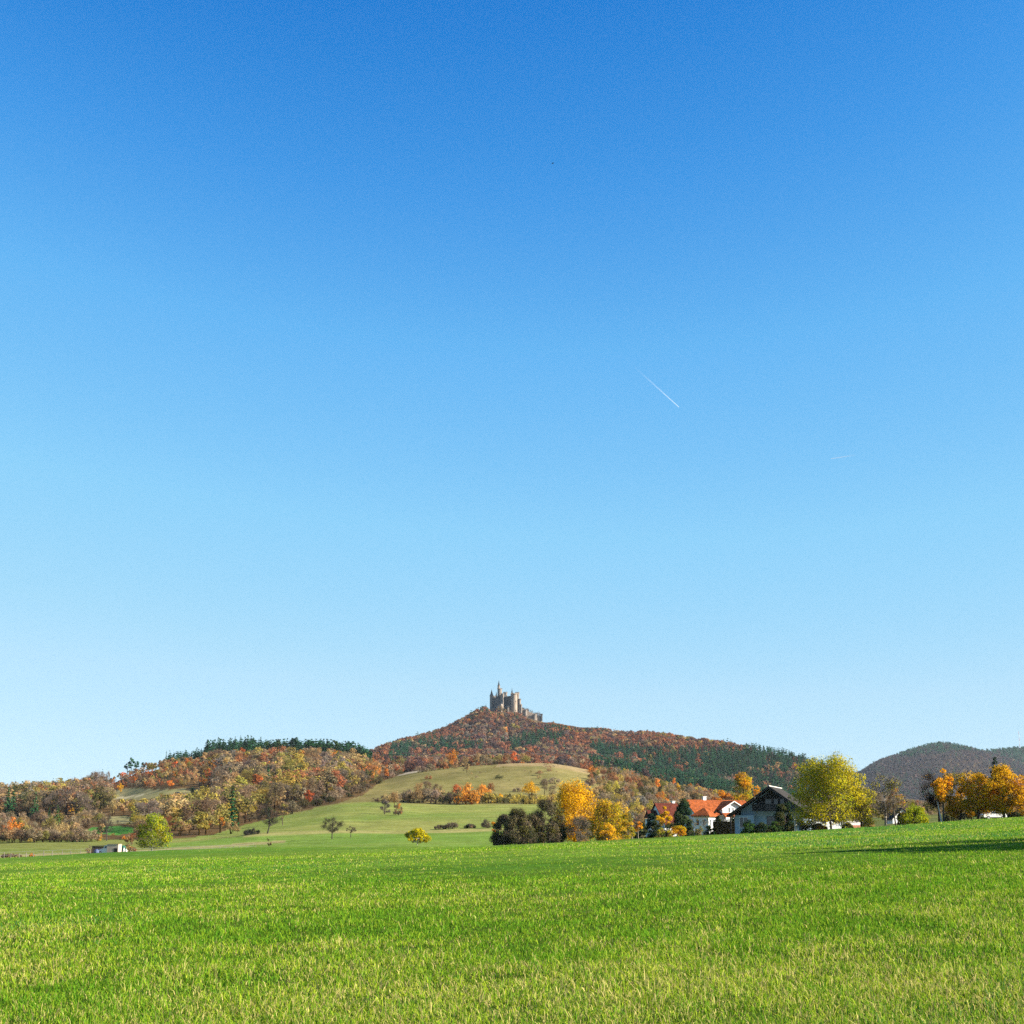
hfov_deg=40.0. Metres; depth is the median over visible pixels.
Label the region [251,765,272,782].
autumn tree
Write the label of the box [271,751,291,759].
autumn tree
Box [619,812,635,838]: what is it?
shrub
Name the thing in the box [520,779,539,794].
shrub
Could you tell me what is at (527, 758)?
shrub
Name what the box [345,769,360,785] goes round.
autumn tree
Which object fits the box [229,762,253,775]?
autumn tree
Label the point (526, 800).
shrub
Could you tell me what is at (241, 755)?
bare tree
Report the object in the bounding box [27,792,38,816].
spruce tree
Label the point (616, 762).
pine tree
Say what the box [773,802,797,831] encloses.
shrub
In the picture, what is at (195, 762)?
autumn tree
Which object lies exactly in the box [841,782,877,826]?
autumn tree
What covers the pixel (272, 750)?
autumn tree
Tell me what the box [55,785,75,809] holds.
autumn tree
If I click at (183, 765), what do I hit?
autumn tree
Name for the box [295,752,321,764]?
bare tree
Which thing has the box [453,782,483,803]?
shrub
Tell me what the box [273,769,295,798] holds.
autumn tree
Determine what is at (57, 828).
shrub
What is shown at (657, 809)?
red roofed house
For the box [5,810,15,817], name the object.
shrub
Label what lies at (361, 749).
pine tree
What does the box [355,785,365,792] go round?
shrub
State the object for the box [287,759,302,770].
autumn tree
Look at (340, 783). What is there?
autumn tree
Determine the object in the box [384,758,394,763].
autumn tree
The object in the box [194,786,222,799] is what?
bare tree
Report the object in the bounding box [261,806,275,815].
shrub
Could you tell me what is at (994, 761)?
spruce tree
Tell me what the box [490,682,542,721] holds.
hilltop castle
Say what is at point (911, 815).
shrub
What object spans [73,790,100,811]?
autumn tree
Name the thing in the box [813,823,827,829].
shrub
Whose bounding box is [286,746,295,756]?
autumn tree
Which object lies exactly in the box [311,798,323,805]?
shrub
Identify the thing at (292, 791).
bare tree
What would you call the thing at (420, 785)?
bare tree
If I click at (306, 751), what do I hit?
bare tree
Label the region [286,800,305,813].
shrub
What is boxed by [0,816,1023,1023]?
grass
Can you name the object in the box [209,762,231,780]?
bare tree
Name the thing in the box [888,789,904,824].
autumn tree
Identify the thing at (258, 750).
autumn tree
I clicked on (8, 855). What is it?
shrub
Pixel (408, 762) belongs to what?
autumn tree
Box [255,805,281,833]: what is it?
bare tree
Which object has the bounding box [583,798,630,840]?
shrub
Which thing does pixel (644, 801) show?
shrub
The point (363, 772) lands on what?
bare tree
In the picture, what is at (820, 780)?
autumn tree
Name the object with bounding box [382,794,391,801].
shrub
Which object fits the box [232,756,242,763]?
autumn tree
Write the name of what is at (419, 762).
autumn tree
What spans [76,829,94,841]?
shrub
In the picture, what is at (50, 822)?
bare tree
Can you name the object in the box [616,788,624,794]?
bare tree
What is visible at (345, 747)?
pine tree
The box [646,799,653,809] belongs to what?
autumn tree
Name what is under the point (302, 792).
autumn tree
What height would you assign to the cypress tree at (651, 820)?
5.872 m
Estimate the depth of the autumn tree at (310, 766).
814.66 m
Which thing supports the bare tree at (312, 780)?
on the ground at (362, 813)
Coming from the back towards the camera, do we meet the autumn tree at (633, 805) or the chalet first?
the autumn tree at (633, 805)
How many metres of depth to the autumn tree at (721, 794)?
379.96 m
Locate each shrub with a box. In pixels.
[0,820,10,830]
[0,827,14,842]
[1,853,21,857]
[3,828,24,842]
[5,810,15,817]
[12,825,32,842]
[21,821,35,833]
[21,823,32,836]
[22,827,42,842]
[28,813,39,820]
[28,826,45,841]
[33,827,52,841]
[36,813,47,824]
[41,818,57,828]
[48,833,59,841]
[50,824,59,835]
[58,830,73,841]
[59,824,69,832]
[64,815,75,826]
[65,822,80,830]
[65,828,87,841]
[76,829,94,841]
[84,829,101,841]
[92,812,107,823]
[97,814,107,822]
[124,836,136,851]
[223,819,242,833]
[241,812,256,820]
[243,828,260,834]
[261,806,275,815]
[276,799,296,811]
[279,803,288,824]
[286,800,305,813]
[296,798,312,807]
[311,795,326,805]
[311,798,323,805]
[315,792,329,801]
[324,795,334,802]
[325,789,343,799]
[333,786,350,795]
[346,782,358,793]
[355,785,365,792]
[359,783,370,788]
[369,776,384,783]
[380,771,396,778]
[380,799,390,813]
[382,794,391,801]
[388,769,399,774]
[392,803,402,814]
[400,792,410,801]
[403,789,415,801]
[408,792,416,802]
[411,787,426,802]
[421,789,435,802]
[426,763,434,770]
[429,788,444,803]
[434,825,446,828]
[437,794,449,803]
[440,762,448,768]
[443,792,451,803]
[445,822,458,828]
[448,793,459,803]
[452,784,460,792]
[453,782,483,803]
[463,823,475,827]
[475,784,491,793]
[479,754,492,764]
[481,792,495,802]
[481,819,491,827]
[488,814,513,845]
[491,793,502,802]
[501,807,532,844]
[509,795,520,803]
[515,824,538,843]
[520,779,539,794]
[521,754,530,762]
[524,795,536,803]
[527,812,546,842]
[528,796,561,842]
[535,795,547,801]
[541,778,551,784]
[550,777,560,783]
[565,815,593,841]
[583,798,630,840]
[584,765,597,772]
[598,786,605,794]
[598,822,617,839]
[602,781,612,792]
[606,771,618,782]
[613,774,625,781]
[618,792,630,802]
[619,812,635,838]
[624,781,635,788]
[627,813,644,828]
[631,776,640,782]
[633,822,648,838]
[636,785,646,792]
[639,796,648,806]
[641,789,653,797]
[651,821,661,837]
[653,796,664,802]
[655,827,664,837]
[663,822,675,835]
[664,830,673,836]
[671,826,686,836]
[684,826,695,835]
[693,826,704,835]
[703,825,716,834]
[740,819,755,832]
[754,822,771,832]
[768,821,782,831]
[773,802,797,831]
[798,820,822,830]
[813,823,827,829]
[842,822,853,828]
[897,803,929,824]
[897,812,905,824]
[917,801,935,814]
[941,810,962,821]
[962,806,981,819]
[1006,810,1023,817]
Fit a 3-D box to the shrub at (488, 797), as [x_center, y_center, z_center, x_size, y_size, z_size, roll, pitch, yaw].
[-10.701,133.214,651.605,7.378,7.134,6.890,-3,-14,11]
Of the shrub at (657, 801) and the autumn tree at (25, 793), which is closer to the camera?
the shrub at (657, 801)
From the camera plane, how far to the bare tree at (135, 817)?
491.64 m
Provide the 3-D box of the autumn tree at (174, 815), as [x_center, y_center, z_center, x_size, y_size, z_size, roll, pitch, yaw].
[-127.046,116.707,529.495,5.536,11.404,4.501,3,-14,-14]
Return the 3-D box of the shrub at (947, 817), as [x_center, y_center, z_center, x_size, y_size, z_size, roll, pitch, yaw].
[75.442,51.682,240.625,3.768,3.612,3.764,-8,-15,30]
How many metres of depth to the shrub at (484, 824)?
435.22 m
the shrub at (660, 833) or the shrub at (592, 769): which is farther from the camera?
the shrub at (592, 769)
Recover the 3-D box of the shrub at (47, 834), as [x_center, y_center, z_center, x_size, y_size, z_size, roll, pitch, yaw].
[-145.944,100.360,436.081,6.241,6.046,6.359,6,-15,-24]
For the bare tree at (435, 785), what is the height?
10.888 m
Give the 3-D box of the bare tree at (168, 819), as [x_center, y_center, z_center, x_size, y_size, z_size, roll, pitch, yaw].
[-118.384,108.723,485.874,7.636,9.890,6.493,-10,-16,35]
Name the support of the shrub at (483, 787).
on the ground at (362, 813)
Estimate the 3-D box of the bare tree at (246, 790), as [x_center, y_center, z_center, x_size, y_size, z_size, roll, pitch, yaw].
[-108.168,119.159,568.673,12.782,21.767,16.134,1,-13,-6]
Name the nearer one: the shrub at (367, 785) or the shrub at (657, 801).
the shrub at (657, 801)
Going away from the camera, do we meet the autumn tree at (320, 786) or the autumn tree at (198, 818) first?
the autumn tree at (198, 818)
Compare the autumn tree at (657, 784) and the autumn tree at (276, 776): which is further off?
the autumn tree at (657, 784)
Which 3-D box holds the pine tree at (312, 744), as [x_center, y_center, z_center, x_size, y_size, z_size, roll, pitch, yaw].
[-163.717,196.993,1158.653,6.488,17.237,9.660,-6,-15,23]
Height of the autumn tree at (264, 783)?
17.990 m
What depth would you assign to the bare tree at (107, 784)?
834.42 m
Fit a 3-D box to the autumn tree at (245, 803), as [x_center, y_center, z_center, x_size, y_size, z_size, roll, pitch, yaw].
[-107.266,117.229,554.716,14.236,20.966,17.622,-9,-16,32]
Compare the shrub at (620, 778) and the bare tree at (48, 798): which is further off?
the shrub at (620, 778)
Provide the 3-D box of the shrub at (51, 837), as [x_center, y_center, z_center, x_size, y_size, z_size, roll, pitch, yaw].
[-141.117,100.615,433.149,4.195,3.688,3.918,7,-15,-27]
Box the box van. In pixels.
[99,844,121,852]
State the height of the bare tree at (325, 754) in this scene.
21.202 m
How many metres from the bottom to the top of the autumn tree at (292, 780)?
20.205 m
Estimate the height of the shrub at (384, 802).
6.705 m
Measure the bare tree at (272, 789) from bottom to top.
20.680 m
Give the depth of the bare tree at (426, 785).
682.06 m
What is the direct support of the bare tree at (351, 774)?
on the ground at (362, 813)
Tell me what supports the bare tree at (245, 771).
on the ground at (362, 813)
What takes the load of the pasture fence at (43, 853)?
on the ground at (362, 813)
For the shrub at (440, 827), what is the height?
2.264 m
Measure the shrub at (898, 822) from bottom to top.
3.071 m
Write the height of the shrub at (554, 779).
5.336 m
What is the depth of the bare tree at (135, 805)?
538.53 m
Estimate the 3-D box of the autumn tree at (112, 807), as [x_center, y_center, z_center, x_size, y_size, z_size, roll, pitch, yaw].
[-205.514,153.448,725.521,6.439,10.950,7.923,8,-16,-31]
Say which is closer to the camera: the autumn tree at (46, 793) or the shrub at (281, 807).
the shrub at (281, 807)
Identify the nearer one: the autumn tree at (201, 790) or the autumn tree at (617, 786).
the autumn tree at (201, 790)
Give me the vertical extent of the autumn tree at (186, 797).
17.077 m
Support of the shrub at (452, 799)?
on the ground at (362, 813)
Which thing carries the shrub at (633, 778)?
on the ground at (362, 813)
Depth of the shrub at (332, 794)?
677.16 m
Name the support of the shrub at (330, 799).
on the ground at (362, 813)
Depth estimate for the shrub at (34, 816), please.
687.59 m
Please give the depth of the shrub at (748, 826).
243.63 m
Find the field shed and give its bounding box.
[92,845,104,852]
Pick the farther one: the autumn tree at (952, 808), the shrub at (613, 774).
the shrub at (613, 774)
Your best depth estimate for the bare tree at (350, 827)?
381.86 m
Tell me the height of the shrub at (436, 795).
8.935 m
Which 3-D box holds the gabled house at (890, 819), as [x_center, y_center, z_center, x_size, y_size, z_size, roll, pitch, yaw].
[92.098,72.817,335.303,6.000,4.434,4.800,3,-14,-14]
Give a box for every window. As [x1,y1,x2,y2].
[739,817,747,827]
[765,799,771,809]
[767,816,776,824]
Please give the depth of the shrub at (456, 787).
721.11 m
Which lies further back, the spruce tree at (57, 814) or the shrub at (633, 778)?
the shrub at (633, 778)
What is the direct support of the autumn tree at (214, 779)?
on the ground at (362, 813)
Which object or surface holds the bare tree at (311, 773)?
on the ground at (362, 813)
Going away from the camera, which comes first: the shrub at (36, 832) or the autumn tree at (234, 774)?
the shrub at (36, 832)
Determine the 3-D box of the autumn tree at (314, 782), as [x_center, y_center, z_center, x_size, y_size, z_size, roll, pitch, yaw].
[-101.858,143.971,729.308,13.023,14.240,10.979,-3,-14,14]
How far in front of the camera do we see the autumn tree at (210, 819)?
476.09 m
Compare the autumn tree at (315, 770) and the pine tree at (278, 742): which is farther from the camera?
the pine tree at (278, 742)
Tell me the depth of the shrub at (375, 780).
857.66 m
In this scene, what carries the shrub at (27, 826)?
on the ground at (362, 813)
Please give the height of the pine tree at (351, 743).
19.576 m
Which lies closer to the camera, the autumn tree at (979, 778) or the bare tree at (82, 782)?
the autumn tree at (979, 778)
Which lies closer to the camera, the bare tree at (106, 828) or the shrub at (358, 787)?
the bare tree at (106, 828)
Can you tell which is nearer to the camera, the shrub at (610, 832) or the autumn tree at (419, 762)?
the shrub at (610, 832)
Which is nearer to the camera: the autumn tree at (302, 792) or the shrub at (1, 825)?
the shrub at (1, 825)
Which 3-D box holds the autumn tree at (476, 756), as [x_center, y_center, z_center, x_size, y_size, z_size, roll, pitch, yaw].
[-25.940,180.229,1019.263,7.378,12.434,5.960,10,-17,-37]
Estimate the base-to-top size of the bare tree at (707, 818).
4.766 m
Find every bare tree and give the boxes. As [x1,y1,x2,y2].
[0,787,19,812]
[14,802,27,815]
[23,790,43,809]
[42,794,57,813]
[46,820,54,828]
[49,787,83,814]
[67,785,84,811]
[73,780,91,788]
[75,791,92,811]
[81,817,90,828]
[92,771,108,779]
[93,787,116,808]
[96,780,114,791]
[96,816,119,840]
[130,813,144,834]
[131,798,162,813]
[132,819,145,837]
[135,799,163,829]
[147,796,171,816]
[163,816,176,834]
[176,795,211,829]
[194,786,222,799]
[199,797,221,827]
[205,748,222,770]
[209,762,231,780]
[211,787,229,799]
[212,768,234,782]
[214,779,231,787]
[216,795,243,814]
[229,784,253,803]
[235,783,258,822]
[236,752,250,763]
[239,768,254,780]
[240,770,266,794]
[241,758,250,765]
[245,752,259,763]
[249,759,266,765]
[249,787,269,802]
[252,764,275,772]
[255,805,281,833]
[260,779,286,811]
[262,762,276,774]
[280,783,292,800]
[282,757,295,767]
[287,784,301,799]
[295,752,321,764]
[299,756,320,768]
[300,776,318,802]
[304,748,317,754]
[305,767,317,777]
[309,756,322,767]
[313,751,333,760]
[320,817,343,838]
[337,767,357,785]
[337,768,360,787]
[346,826,355,836]
[358,770,369,783]
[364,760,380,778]
[388,791,398,807]
[414,782,422,791]
[422,780,431,790]
[432,783,441,791]
[487,783,494,789]
[541,780,548,794]
[547,785,556,795]
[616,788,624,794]
[628,813,637,838]
[632,789,638,796]
[637,814,645,822]
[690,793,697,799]
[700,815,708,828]
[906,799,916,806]
[917,769,953,821]
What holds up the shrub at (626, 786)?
on the ground at (362, 813)
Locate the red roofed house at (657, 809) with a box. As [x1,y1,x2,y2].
[644,801,677,836]
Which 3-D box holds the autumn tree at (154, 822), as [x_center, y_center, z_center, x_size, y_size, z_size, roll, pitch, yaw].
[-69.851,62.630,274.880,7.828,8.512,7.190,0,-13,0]
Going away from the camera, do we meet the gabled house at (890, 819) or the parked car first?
the parked car
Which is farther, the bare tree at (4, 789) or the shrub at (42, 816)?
the bare tree at (4, 789)
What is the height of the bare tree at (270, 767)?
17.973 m
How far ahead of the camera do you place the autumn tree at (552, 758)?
1504.03 m
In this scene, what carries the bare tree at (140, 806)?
on the ground at (362, 813)
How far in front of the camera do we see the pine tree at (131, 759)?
1222.02 m
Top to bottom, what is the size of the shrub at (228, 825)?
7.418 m
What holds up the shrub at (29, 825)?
on the ground at (362, 813)
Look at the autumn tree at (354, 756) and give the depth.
975.84 m
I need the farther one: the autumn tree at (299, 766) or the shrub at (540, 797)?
the autumn tree at (299, 766)
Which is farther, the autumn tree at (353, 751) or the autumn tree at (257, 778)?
the autumn tree at (353, 751)
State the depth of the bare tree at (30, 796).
753.56 m
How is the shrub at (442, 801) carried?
on the ground at (362, 813)
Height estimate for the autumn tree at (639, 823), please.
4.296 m
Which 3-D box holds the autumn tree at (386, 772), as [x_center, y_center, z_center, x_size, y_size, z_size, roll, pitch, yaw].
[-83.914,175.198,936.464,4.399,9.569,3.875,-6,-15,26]
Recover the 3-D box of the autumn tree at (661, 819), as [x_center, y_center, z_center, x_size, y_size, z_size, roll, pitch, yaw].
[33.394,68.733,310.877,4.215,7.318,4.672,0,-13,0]
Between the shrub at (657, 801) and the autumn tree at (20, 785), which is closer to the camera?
the shrub at (657, 801)
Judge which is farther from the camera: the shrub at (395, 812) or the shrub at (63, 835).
the shrub at (395, 812)
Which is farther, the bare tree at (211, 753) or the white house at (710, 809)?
the bare tree at (211, 753)
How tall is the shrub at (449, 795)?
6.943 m
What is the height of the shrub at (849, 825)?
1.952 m
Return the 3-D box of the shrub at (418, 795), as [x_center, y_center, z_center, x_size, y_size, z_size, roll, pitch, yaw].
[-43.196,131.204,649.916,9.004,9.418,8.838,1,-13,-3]
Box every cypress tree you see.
[643,813,657,837]
[671,798,693,835]
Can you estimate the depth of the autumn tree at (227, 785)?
704.97 m
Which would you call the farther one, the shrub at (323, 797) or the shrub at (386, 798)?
the shrub at (323, 797)
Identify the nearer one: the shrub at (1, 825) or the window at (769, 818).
the window at (769, 818)
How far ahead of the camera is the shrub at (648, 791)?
796.60 m
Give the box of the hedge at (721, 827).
[713,821,734,834]
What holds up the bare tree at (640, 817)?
on the ground at (362, 813)
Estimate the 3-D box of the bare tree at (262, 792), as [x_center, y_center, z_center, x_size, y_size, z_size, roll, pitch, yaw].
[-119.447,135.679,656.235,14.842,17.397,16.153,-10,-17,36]
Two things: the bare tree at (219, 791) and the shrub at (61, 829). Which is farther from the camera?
the bare tree at (219, 791)
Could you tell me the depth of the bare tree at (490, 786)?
714.22 m
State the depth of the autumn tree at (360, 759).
925.85 m
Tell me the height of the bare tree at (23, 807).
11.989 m
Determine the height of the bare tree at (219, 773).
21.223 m
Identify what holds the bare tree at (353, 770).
on the ground at (362, 813)
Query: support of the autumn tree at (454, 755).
on the ground at (362, 813)
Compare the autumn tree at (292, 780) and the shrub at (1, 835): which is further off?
the autumn tree at (292, 780)
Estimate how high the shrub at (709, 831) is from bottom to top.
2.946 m
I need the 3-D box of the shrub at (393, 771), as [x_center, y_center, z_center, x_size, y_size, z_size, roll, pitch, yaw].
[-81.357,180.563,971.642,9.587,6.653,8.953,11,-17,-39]
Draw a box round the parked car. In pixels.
[980,811,1006,818]
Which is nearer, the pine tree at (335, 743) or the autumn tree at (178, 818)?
the autumn tree at (178, 818)
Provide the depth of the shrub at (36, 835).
432.43 m
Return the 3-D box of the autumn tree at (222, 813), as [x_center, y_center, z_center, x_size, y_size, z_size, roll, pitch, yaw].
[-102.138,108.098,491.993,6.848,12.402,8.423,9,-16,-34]
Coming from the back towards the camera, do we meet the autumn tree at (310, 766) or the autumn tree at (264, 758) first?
the autumn tree at (264, 758)
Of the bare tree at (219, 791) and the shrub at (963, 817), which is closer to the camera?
the shrub at (963, 817)
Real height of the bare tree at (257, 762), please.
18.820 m
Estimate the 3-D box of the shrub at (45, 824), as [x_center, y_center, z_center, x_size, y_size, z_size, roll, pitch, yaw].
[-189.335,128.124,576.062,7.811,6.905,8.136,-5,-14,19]
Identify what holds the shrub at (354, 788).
on the ground at (362, 813)
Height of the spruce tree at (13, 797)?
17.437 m
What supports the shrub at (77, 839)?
on the ground at (362, 813)
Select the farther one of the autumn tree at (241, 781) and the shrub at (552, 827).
the autumn tree at (241, 781)
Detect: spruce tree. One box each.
[1,787,11,816]
[8,786,19,815]
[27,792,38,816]
[54,805,60,824]
[222,785,239,827]
[989,757,1011,818]
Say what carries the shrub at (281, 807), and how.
on the ground at (362, 813)
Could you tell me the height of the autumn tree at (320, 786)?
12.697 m
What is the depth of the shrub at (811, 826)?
236.96 m
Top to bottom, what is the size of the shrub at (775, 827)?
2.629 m
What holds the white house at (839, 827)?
on the ground at (362, 813)
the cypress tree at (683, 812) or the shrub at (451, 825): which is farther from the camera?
the shrub at (451, 825)
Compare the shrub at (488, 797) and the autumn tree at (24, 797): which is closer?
the shrub at (488, 797)
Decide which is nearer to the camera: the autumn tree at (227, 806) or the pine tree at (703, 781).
the autumn tree at (227, 806)
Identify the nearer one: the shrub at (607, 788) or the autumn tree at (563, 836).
the autumn tree at (563, 836)
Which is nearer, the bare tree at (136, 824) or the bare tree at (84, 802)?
the bare tree at (136, 824)
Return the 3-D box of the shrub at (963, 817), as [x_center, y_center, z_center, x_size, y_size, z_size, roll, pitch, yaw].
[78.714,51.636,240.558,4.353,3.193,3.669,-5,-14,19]
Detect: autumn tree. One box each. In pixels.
[7,787,42,812]
[7,817,23,829]
[15,784,28,792]
[18,789,44,815]
[26,790,48,811]
[45,785,56,811]
[45,785,62,812]
[49,788,68,810]
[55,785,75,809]
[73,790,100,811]
[80,781,99,792]
[91,785,113,813]
[107,799,120,815]
[119,801,128,814]
[127,801,134,809]
[129,803,141,820]
[135,812,174,850]
[155,792,188,816]
[167,793,201,816]
[170,807,180,830]
[170,817,191,835]
[173,821,192,835]
[178,762,186,770]
[186,815,196,832]
[190,775,197,782]
[191,785,219,807]
[191,811,209,834]
[192,759,201,766]
[196,811,215,833]
[204,768,212,777]
[209,772,233,786]
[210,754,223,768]
[210,803,230,832]
[211,778,240,790]
[214,753,222,764]
[220,782,265,824]
[221,753,235,763]
[222,757,235,767]
[222,771,238,784]
[222,775,247,785]
[224,803,237,821]
[227,766,237,774]
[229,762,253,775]
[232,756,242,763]
[239,760,256,773]
[251,747,262,754]
[251,754,263,762]
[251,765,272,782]
[251,774,262,783]
[254,779,278,803]
[256,752,267,764]
[266,747,276,755]
[269,768,281,781]
[270,765,282,783]
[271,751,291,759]
[271,757,283,766]
[273,745,284,757]
[273,752,288,760]
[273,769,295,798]
[274,770,307,799]
[275,752,292,758]
[280,765,290,772]
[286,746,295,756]
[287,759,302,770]
[291,765,306,773]
[292,769,321,787]
[293,753,306,764]
[295,762,313,771]
[295,771,307,790]
[295,787,307,799]
[303,790,314,800]
[304,767,320,779]
[304,776,325,791]
[309,759,327,776]
[313,780,324,796]
[317,770,337,792]
[318,766,347,784]
[325,760,349,768]
[326,769,347,788]
[331,756,348,764]
[332,755,352,762]
[337,761,348,770]
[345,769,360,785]
[348,747,357,756]
[350,753,361,759]
[352,757,364,765]
[358,765,375,779]
[361,764,377,781]
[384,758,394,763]
[384,768,388,778]
[392,755,406,764]
[392,764,400,771]
[403,756,417,770]
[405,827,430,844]
[409,756,422,769]
[423,758,435,768]
[445,749,457,764]
[471,752,480,765]
[511,751,516,763]
[533,754,542,762]
[546,802,567,842]
[548,756,555,763]
[551,775,597,841]
[559,754,568,763]
[566,759,575,766]
[577,756,591,769]
[579,761,590,768]
[611,781,619,794]
[630,797,644,814]
[635,821,642,838]
[641,768,650,777]
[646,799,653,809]
[654,778,660,787]
[655,806,672,828]
[710,790,733,799]
[732,772,759,801]
[788,751,878,828]
[790,814,811,830]
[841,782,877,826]
[863,774,908,825]
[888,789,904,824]
[930,768,952,821]
[943,770,975,820]
[949,771,994,818]
[977,763,1022,817]
[1006,774,1023,815]
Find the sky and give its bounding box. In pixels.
[0,0,1023,785]
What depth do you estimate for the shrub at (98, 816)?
632.22 m
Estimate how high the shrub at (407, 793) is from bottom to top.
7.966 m
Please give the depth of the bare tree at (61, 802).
736.85 m
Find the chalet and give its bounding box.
[726,785,810,833]
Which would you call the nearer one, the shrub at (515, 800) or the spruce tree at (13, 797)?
the shrub at (515, 800)
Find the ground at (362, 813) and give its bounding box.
[0,717,1023,1023]
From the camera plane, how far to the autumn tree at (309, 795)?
670.97 m
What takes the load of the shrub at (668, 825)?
on the ground at (362, 813)
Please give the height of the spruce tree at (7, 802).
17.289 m
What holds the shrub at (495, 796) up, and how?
on the ground at (362, 813)
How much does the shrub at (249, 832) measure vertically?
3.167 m
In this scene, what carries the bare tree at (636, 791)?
on the ground at (362, 813)
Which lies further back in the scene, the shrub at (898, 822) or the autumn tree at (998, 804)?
the shrub at (898, 822)
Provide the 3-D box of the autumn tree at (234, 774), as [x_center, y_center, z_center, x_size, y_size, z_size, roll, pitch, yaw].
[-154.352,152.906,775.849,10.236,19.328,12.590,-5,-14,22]
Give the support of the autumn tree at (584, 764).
on the ground at (362, 813)
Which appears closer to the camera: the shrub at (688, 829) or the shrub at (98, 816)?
the shrub at (688, 829)
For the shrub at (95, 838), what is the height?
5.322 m
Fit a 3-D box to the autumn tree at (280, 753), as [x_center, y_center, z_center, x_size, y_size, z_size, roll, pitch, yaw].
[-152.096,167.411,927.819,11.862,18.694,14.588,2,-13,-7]
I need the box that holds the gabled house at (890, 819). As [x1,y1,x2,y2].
[887,808,905,823]
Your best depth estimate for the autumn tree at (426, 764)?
1487.11 m
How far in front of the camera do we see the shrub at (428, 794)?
652.74 m
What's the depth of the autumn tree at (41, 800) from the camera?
775.84 m
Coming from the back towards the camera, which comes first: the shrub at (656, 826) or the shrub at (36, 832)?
the shrub at (36, 832)
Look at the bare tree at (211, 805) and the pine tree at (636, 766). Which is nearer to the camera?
the bare tree at (211, 805)
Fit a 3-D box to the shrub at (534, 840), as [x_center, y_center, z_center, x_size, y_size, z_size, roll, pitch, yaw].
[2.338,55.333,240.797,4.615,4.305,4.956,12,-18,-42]
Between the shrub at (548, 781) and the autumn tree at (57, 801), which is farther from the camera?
the shrub at (548, 781)
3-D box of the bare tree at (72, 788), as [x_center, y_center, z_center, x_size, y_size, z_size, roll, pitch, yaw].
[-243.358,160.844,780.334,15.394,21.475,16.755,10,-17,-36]
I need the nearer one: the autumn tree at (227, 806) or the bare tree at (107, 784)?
the autumn tree at (227, 806)
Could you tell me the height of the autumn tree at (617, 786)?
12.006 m
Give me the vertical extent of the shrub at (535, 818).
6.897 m
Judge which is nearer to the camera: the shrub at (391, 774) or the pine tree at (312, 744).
the shrub at (391, 774)
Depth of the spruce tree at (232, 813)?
529.56 m
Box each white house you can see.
[673,796,745,836]
[808,806,872,828]
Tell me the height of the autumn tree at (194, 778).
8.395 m
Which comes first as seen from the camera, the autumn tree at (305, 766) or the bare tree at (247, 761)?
the autumn tree at (305, 766)
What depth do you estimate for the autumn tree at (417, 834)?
281.89 m
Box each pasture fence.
[0,849,90,857]
[130,844,255,851]
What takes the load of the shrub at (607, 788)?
on the ground at (362, 813)
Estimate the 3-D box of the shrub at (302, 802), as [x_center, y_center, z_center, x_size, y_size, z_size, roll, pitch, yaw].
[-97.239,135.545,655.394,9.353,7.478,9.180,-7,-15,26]
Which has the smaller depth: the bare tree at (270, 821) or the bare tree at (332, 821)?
the bare tree at (332, 821)
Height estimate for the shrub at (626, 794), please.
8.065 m
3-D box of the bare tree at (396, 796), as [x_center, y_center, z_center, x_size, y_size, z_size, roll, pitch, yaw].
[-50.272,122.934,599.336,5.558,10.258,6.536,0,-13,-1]
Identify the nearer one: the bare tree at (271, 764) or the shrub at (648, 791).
the shrub at (648, 791)
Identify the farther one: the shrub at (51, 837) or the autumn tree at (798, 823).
the shrub at (51, 837)
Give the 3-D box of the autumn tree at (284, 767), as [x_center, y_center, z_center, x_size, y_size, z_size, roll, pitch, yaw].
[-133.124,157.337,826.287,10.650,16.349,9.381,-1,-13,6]
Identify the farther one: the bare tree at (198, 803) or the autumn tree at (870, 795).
the bare tree at (198, 803)
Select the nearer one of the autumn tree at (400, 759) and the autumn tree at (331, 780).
the autumn tree at (331, 780)
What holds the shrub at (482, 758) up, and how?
on the ground at (362, 813)
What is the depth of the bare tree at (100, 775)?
1137.15 m
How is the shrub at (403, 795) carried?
on the ground at (362, 813)
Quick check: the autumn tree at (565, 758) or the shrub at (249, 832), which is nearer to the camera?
the shrub at (249, 832)
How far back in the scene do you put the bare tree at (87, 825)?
527.43 m
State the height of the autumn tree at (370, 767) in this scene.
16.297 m
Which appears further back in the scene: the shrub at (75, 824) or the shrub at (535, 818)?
the shrub at (75, 824)
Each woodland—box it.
[0,737,1021,841]
[369,705,861,802]
[853,741,1023,801]
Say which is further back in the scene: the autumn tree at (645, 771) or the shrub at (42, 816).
the autumn tree at (645, 771)
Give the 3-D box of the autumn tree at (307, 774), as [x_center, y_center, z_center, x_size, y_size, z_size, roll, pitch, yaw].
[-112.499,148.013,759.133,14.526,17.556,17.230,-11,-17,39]
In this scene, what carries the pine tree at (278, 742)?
on the ground at (362, 813)
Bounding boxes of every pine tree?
[128,757,134,769]
[276,739,281,748]
[290,737,298,747]
[310,741,317,747]
[330,740,339,750]
[340,744,348,750]
[348,741,355,750]
[355,746,362,753]
[613,758,618,767]
[633,762,641,772]
[698,778,705,786]

